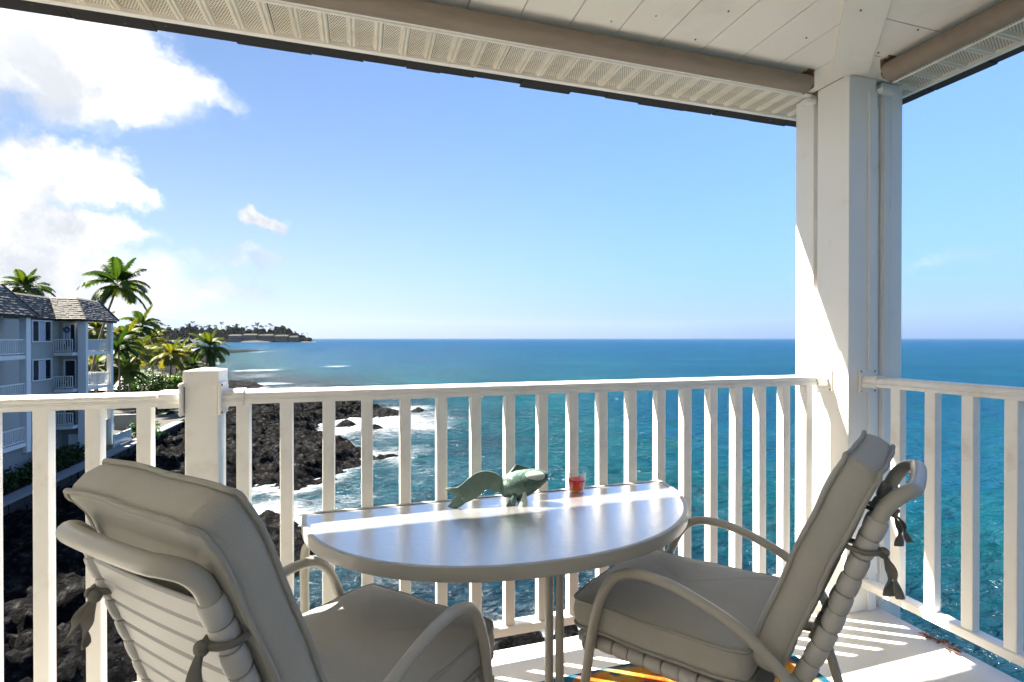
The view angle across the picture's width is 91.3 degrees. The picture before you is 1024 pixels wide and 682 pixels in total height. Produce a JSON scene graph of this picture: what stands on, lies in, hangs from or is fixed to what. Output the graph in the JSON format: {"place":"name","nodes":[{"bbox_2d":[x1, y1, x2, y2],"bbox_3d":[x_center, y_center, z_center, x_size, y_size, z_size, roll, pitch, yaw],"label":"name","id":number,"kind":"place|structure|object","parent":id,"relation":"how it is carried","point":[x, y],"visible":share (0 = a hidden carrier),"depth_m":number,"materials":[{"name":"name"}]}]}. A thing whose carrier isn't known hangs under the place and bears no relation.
{"place":"outdoors","nodes":[
{"label":"outdoors","id":0,"kind":"place"},
{"bbox_2d":[4,349,219,495],"bbox_3d":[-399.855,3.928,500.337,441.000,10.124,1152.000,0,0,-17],"label":"garden ground","id":1,"kind":"structure","parent":0,"point":[165,419],"depth_m":58.24,"materials":[{"name":"grey concrete"}]},
{"bbox_2d":[3,463,32,495],"bbox_3d":[-28.677,8.254,26.857,1.821,2.291,11.502,0,0,-17],"label":"hedge","id":2,"kind":"object","parent":1,"relation":"on","point":[9,484],"visible":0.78,"depth_m":29.03,"materials":[{"name":"green plant"}]},
{"bbox_2d":[0,268,55,296],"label":"palm tree","id":3,"kind":"object","parent":1,"relation":"on","point":[21,278],"visible":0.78,"depth_m":79.27,"materials":[{"name":"green plant"}]},
{"bbox_2d":[4,442,84,489],"bbox_3d":[-30.679,8.140,33.655,1.793,2.278,11.036,0,0,-17],"label":"hedge","id":4,"kind":"object","parent":1,"relation":"on","point":[67,455],"visible":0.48,"depth_m":34.08,"materials":[{"name":"green plant"}]},
{"bbox_2d":[0,283,119,473],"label":"apartment building","id":5,"kind":"structure","parent":1,"relation":"on","point":[35,359],"depth_m":36.58,"materials":[{"name":"grey"}]},
{"bbox_2d":[31,320,51,341],"bbox_3d":[-33.600,-0.698,35.761,0.072,1.570,2.300,0,0,-17],"label":"window","id":6,"kind":"structure","parent":5,"relation":"in","point":[41,330],"depth_m":35.74,"materials":[{"name":"white glass"}]},
{"bbox_2d":[31,358,51,381],"bbox_3d":[-33.600,2.052,35.774,0.072,1.570,2.300,0,0,-17],"label":"window","id":7,"kind":"structure","parent":5,"relation":"in","point":[41,369],"depth_m":35.73,"materials":[{"name":"white glass"}]},
{"bbox_2d":[59,377,71,388],"bbox_3d":[-33.689,3.131,37.741,0.500,0.950,0.510,0,0,1],"label":"balcony chair","id":8,"kind":"object","parent":5,"relation":"on","point":[66,381],"visible":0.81,"depth_m":37.94,"materials":[{"name":"black"}]},
{"bbox_2d":[64,340,73,351],"bbox_3d":[-33.446,0.381,37.779,0.500,0.950,0.510,0,0,-28],"label":"balcony chair","id":9,"kind":"object","parent":5,"relation":"on","point":[69,345],"visible":0.83,"depth_m":37.87,"materials":[{"name":"black"}]},
{"bbox_2d":[63,323,76,351],"bbox_3d":[-33.715,-0.270,38.156,0.800,2.150,0.072,0,0,-17],"label":"door","id":10,"kind":"structure","parent":5,"relation":"in","point":[72,334],"depth_m":38.20,"materials":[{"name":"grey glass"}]},
{"bbox_2d":[63,359,76,387],"bbox_3d":[-33.715,2.480,38.170,0.800,2.150,0.072,0,0,-17],"label":"door","id":11,"kind":"structure","parent":5,"relation":"in","point":[69,365],"depth_m":38.20,"materials":[{"name":"white glass"}]},
{"bbox_2d":[64,410,76,423],"bbox_3d":[-33.715,5.230,38.183,0.800,2.150,0.072,0,0,-17],"label":"window","id":12,"kind":"structure","parent":5,"relation":"in","point":[65,411],"depth_m":38.19,"materials":[{"name":"glass"}]},
{"bbox_2d":[66,412,75,425],"bbox_3d":[-33.351,5.881,37.835,0.500,0.950,0.510,0,0,-40],"label":"balcony chair","id":13,"kind":"object","parent":5,"relation":"on","point":[74,415],"visible":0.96,"depth_m":37.93,"materials":[{"name":"black"}]},
{"bbox_2d":[88,350,115,392],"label":"palm tree","id":14,"kind":"object","parent":1,"relation":"on","point":[100,360],"visible":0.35,"depth_m":72.02,"materials":[{"name":"green plant"}]},
{"bbox_2d":[88,311,122,392],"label":"palm tree","id":15,"kind":"object","parent":1,"relation":"on","point":[94,332],"visible":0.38,"depth_m":67.37,"materials":[{"name":"green plant"}]},
{"bbox_2d":[76,256,152,392],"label":"palm tree","id":16,"kind":"object","parent":1,"relation":"on","point":[125,287],"visible":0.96,"depth_m":61.31,"materials":[{"name":"green plant"}]},
{"bbox_2d":[95,326,145,409],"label":"palm tree","id":17,"kind":"object","parent":1,"relation":"on","point":[122,350],"visible":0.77,"depth_m":63.99,"materials":[{"name":"green plant"}]},
{"bbox_2d":[113,428,130,447],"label":"glass screen","id":18,"kind":"object","parent":1,"relation":"on","point":[121,437],"visible":0.86,"depth_m":41.79,"materials":[{"name":"clear glass"}]},
{"bbox_2d":[99,354,148,391],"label":"palm tree","id":19,"kind":"object","parent":1,"relation":"on","point":[127,376],"visible":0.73,"depth_m":65.75,"materials":[{"name":"green plant"}]},
{"bbox_2d":[113,414,135,429],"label":"garden wall","id":20,"kind":"structure","parent":1,"relation":"on","point":[121,421],"depth_m":49.03,"materials":[{"name":"concrete"}]},
{"bbox_2d":[102,318,152,391],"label":"palm tree","id":21,"kind":"object","parent":1,"relation":"on","point":[139,342],"visible":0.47,"depth_m":70.09,"materials":[{"name":"green plant"}]},
{"bbox_2d":[117,335,158,370],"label":"palm tree","id":22,"kind":"object","parent":1,"relation":"on","point":[149,357],"visible":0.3,"depth_m":79.34,"materials":[{"name":"green plant"}]},
{"bbox_2d":[113,368,166,392],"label":"shrub","id":23,"kind":"object","parent":1,"relation":"on","point":[140,388],"visible":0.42,"depth_m":72.76,"materials":[{"name":"green plant"}]},
{"bbox_2d":[116,420,164,437],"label":"shrub","id":24,"kind":"object","parent":1,"relation":"on","point":[159,432],"visible":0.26,"depth_m":45.48,"materials":[{"name":"green plant"}]},
{"bbox_2d":[118,305,165,339],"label":"palm tree","id":25,"kind":"object","parent":1,"relation":"on","point":[141,321],"visible":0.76,"depth_m":87.28,"materials":[{"name":"green plant"}]},
{"bbox_2d":[155,390,168,411],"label":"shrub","id":26,"kind":"object","parent":1,"relation":"on","point":[167,409],"visible":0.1,"depth_m":61.88,"materials":[{"name":"green plant"}]},
{"bbox_2d":[145,373,182,391],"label":"shrub","id":27,"kind":"object","parent":1,"relation":"on","point":[173,382],"visible":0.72,"depth_m":71.36,"materials":[{"name":"green plant"}]},
{"bbox_2d":[149,337,192,387],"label":"palm tree","id":28,"kind":"object","parent":1,"relation":"on","point":[172,357],"visible":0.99,"depth_m":75.43,"materials":[{"name":"green plant"}]},
{"bbox_2d":[161,337,199,375],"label":"palm tree","id":29,"kind":"object","parent":1,"relation":"on","point":[178,345],"visible":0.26,"depth_m":83.89,"materials":[{"name":"green plant"}]},
{"bbox_2d":[178,354,204,374],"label":"palm tree","id":30,"kind":"object","parent":1,"relation":"on","point":[193,364],"visible":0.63,"depth_m":81.59,"materials":[{"name":"green plant"}]},
{"bbox_2d":[91,375,176,390],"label":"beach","id":31,"kind":"structure","parent":0,"point":[116,385],"depth_m":94.56,"materials":[{"name":"beige sand"}]},
{"bbox_2d":[144,329,169,374],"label":"palm tree","id":32,"kind":"object","parent":31,"relation":"on","point":[155,339],"visible":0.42,"depth_m":91.80,"materials":[{"name":"green plant"}]},
{"bbox_2d":[147,336,172,374],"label":"palm tree","id":33,"kind":"object","parent":31,"relation":"on","point":[158,352],"visible":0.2,"depth_m":98.55,"materials":[{"name":"green plant"}]},
{"bbox_2d":[105,316,226,332],"bbox_3d":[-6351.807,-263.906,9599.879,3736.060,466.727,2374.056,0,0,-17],"label":"hill","id":34,"kind":"structure","parent":0,"point":[175,323],"depth_m":9972.72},
{"bbox_2d":[121,349,265,388],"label":"lava shore","id":35,"kind":"structure","parent":0,"point":[241,384],"depth_m":154.21,"materials":[{"name":"black stone"}]},
{"bbox_2d":[134,338,315,341],"bbox_3d":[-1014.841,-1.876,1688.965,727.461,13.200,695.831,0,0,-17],"label":"headland","id":36,"kind":"structure","parent":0,"point":[193,340],"depth_m":1507.78,"materials":[{"name":"black stone"}]},
{"bbox_2d":[153,323,311,345],"bbox_3d":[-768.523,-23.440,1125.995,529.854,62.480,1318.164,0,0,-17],"label":"woodland","id":37,"kind":"object","parent":36,"relation":"on","point":[175,333],"visible":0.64,"depth_m":1540.54,"materials":[{"name":"green plant"}]},
{"bbox_2d":[228,334,242,341],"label":"hotel building","id":38,"kind":"structure","parent":36,"relation":"on","point":[235,337],"depth_m":1507.98,"materials":[{"name":"grey"}]},
{"bbox_2d":[243,334,258,340],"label":"hotel building","id":39,"kind":"structure","parent":36,"relation":"on","point":[247,337],"depth_m":1507.93,"materials":[{"name":"grey"}]},
{"bbox_2d":[258,334,274,341],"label":"hotel building","id":40,"kind":"structure","parent":36,"relation":"on","point":[266,337],"depth_m":1507.96,"materials":[{"name":"grey"}]},
{"bbox_2d":[274,335,289,341],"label":"hotel building","id":41,"kind":"structure","parent":36,"relation":"on","point":[281,338],"depth_m":1507.96,"materials":[{"name":"grey"}]},
{"bbox_2d":[289,336,299,341],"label":"hotel building","id":42,"kind":"structure","parent":36,"relation":"on","point":[294,338],"depth_m":1507.98,"materials":[{"name":"grey"}]},
{"bbox_2d":[3,400,583,681],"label":"lava shore","id":43,"kind":"structure","parent":0,"point":[70,572],"depth_m":26.46,"materials":[{"name":"black stone"}]},
{"bbox_2d":[3,421,183,516],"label":"seawall","id":44,"kind":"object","parent":43,"relation":"on","point":[20,499],"visible":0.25,"depth_m":32.97,"materials":[{"name":"concrete"}]},
{"bbox_2d":[186,329,230,367],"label":"palm tree","id":45,"kind":"object","parent":43,"relation":"on","point":[212,354],"visible":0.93,"depth_m":84.91,"materials":[{"name":"green plant"}]},
{"bbox_2d":[0,8,1023,338],"label":"sky","id":46,"kind":"structure","parent":0,"point":[315,196],"materials":[{"name":"blue"}]},
{"bbox_2d":[157,339,1023,681],"bbox_3d":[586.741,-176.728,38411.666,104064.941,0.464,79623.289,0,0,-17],"label":"sea","id":47,"kind":"structure","parent":0,"point":[431,361],"depth_m":67.11,"materials":[{"name":"liquid"}]},
{"bbox_2d":[267,0,1002,92],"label":"ceiling","id":48,"kind":"structure","parent":0,"point":[829,42],"depth_m":2.01,"materials":[{"name":"white wood"}]},
{"bbox_2d":[258,0,813,95],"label":"beam","id":49,"kind":"structure","parent":48,"relation":"attached to","point":[450,18],"depth_m":2.00,"materials":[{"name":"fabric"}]},
{"bbox_2d":[880,0,1023,405],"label":"roller shade","id":50,"kind":"object","parent":48,"relation":"attached to","point":[999,15],"visible":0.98,"depth_m":2.02,"materials":[{"name":"fabric"}]},
{"bbox_2d":[492,601,1020,681],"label":"floor","id":51,"kind":"structure","parent":0,"point":[877,644],"depth_m":2.07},
{"bbox_2d":[183,367,226,485],"bbox_3d":[-1.071,0.702,1.755,0.108,1.222,0.116,0,0,-17],"label":"newel post","id":52,"kind":"object","parent":51,"relation":"on","point":[205,440],"visible":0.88,"depth_m":1.70,"materials":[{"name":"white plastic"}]},
{"bbox_2d":[0,383,184,681],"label":"railing","id":53,"kind":"object","parent":52,"relation":"attached to","point":[44,408],"visible":0.57,"depth_m":1.61,"materials":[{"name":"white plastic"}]},
{"bbox_2d":[218,368,831,638],"bbox_3d":[0.278,0.667,2.140,2.700,1.054,0.104,0,0,-17],"label":"railing","id":54,"kind":"object","parent":52,"relation":"attached to","point":[242,400],"visible":0.71,"depth_m":2.11,"materials":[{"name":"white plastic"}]},
{"bbox_2d":[55,458,494,681],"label":"patio chair","id":55,"kind":"object","parent":51,"relation":"on","point":[189,574],"visible":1,"depth_m":0.90,"materials":[{"name":"fabric"}]},
{"bbox_2d":[541,653,830,681],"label":"rug","id":56,"kind":"object","parent":51,"relation":"on","point":[628,672],"visible":0.18,"depth_m":1.95,"materials":[{"name":"fabric"}]},
{"bbox_2d":[300,480,687,681],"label":"table","id":57,"kind":"object","parent":56,"relation":"on","point":[549,535],"visible":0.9,"depth_m":1.60,"materials":[{"name":"white metal"}]},
{"bbox_2d":[445,464,547,507],"bbox_3d":[-0.054,0.531,1.842,0.380,0.146,0.087,0,0,-13],"label":"fish sculpture","id":58,"kind":"object","parent":57,"relation":"on","point":[521,483],"visible":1,"depth_m":1.83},
{"bbox_2d":[568,477,584,490],"bbox_3d":[0.259,0.562,2.003,0.077,0.080,0.077,0,0,-17],"label":"drinking glass","id":59,"kind":"object","parent":57,"relation":"on","point":[576,483],"visible":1,"depth_m":1.98,"materials":[{"name":"red glass"}]},
{"bbox_2d":[573,430,926,681],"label":"patio chair","id":60,"kind":"object","parent":56,"relation":"on","point":[668,613],"visible":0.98,"depth_m":1.35,"materials":[{"name":"fabric"}]},
{"bbox_2d":[795,75,901,617],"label":"corner pillar","id":61,"kind":"structure","parent":51,"relation":"on","point":[843,169],"depth_m":2.47,"materials":[{"name":"white paint"}]},
{"bbox_2d":[858,370,1023,667],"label":"railing","id":62,"kind":"object","parent":61,"relation":"attached to","point":[1010,647],"visible":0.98,"depth_m":2.00,"materials":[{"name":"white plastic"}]},
{"bbox_2d":[919,626,967,653],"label":"dry leaves","id":63,"kind":"object","parent":51,"relation":"on","point":[943,641],"visible":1,"depth_m":2.16,"materials":[{"name":"brown plant"}]},
{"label":"house wall","id":64,"kind":"structure","parent":0,"visible":0},
{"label":"roof","id":65,"kind":"structure","parent":64,"relation":"attached to","visible":0},
{"bbox_2d":[0,0,903,126],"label":"eave","id":66,"kind":"object","parent":65,"relation":"attached to","point":[261,24],"visible":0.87,"depth_m":2.20,"materials":[{"name":"paint"}]},
{"bbox_2d":[795,17,1023,114],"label":"eave","id":67,"kind":"object","parent":65,"relation":"attached to","point":[993,50],"visible":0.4,"depth_m":2.31,"materials":[{"name":"paint"}]}
]}

